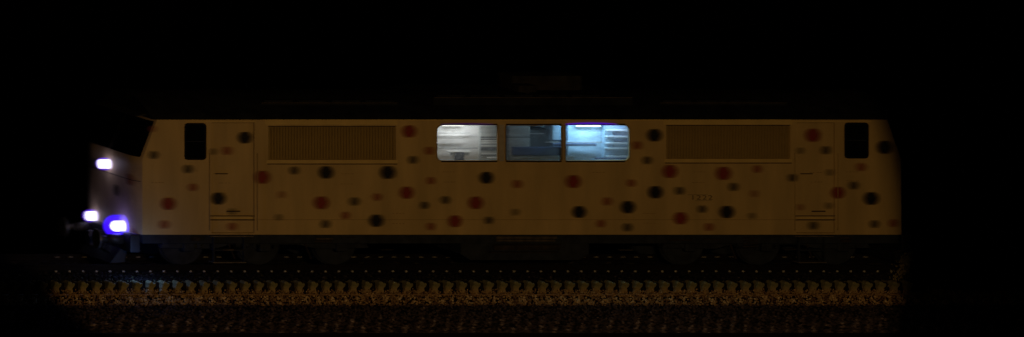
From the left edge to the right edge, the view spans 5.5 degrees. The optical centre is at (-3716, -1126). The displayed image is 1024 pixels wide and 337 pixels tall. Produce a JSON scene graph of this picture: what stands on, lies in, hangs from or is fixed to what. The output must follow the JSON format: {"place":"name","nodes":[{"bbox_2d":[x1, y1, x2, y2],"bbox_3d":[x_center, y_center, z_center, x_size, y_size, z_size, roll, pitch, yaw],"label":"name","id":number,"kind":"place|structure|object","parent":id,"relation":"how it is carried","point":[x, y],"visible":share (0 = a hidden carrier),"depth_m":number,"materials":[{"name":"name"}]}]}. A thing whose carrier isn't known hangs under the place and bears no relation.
{"place":"outdoors","nodes":[
{"label":"outdoors","id":0,"kind":"place"},
{"bbox_2d":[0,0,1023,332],"bbox_3d":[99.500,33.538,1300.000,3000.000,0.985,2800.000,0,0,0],"label":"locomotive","id":1,"kind":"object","parent":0,"point":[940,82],"depth_m":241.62,"materials":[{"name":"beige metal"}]},
{"bbox_2d":[0,254,1023,293],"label":"railway track","id":2,"kind":"structure","parent":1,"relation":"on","point":[745,286],"depth_m":200.64,"materials":[{"name":"metal"}]},
{"bbox_2d":[59,72,930,264],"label":"locomotive","id":3,"kind":"object","parent":2,"relation":"on","point":[538,166],"visible":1,"depth_m":200.02,"materials":[{"name":"yellow paint"}]},
{"bbox_2d":[184,123,205,159],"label":"cab window","id":4,"kind":"structure","parent":3,"relation":"in","point":[194,133],"depth_m":200.00,"materials":[{"name":"glass"}]},
{"bbox_2d":[210,123,254,232],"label":"cab door","id":5,"kind":"structure","parent":3,"relation":"in","point":[232,171],"depth_m":200.00,"materials":[{"name":"yellow paint"}]},
{"bbox_2d":[436,124,497,161],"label":"side window","id":6,"kind":"structure","parent":3,"relation":"in","point":[438,126],"depth_m":200.00,"materials":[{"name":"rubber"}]},
{"bbox_2d":[505,124,562,161],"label":"side window","id":7,"kind":"structure","parent":3,"relation":"in","point":[561,159],"depth_m":200.00,"materials":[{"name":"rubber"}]},
{"bbox_2d":[565,124,629,161],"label":"side window","id":8,"kind":"structure","parent":3,"relation":"in","point":[627,126],"depth_m":200.00,"materials":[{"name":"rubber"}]},
{"bbox_2d":[795,123,834,232],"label":"cab door","id":9,"kind":"structure","parent":3,"relation":"in","point":[815,196],"depth_m":200.00,"materials":[{"name":"yellow paint"}]},
{"bbox_2d":[844,122,868,158],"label":"cab window","id":10,"kind":"structure","parent":3,"relation":"in","point":[856,134],"depth_m":200.00,"materials":[{"name":"glass"}]},
{"bbox_2d":[0,293,1023,306],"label":"rusty gravel","id":11,"kind":"structure","parent":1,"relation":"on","point":[518,300],"depth_m":198.96,"materials":[{"name":"gravel"}]},
{"bbox_2d":[0,294,1023,294],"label":"cable","id":12,"kind":"object","parent":11,"relation":"on","point":[511,294],"visible":1,"depth_m":199.08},
{"bbox_2d":[0,333,1023,336],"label":"railway track","id":13,"kind":"structure","parent":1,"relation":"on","point":[511,334],"depth_m":196.23,"materials":[{"name":"metal"}]},
{"bbox_2d":[0,288,1023,297],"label":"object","id":14,"kind":"structure","parent":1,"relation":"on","point":[787,291],"depth_m":199.14,"materials":[{"name":"stone"}]},
{"bbox_2d":[0,303,1023,332],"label":"shoulder ballast","id":15,"kind":"structure","parent":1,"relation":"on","point":[156,322],"depth_m":198.03,"materials":[{"name":"gravel"}]},
{"bbox_2d":[0,253,1023,282],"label":"track ballast","id":16,"kind":"structure","parent":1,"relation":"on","point":[144,276],"depth_m":200.10,"materials":[{"name":"gravel"}]},
{"bbox_2d":[888,246,914,286],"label":"dry weeds","id":17,"kind":"object","parent":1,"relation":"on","point":[903,265],"visible":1,"depth_m":199.96,"materials":[{"name":"brown plant"}]}
]}

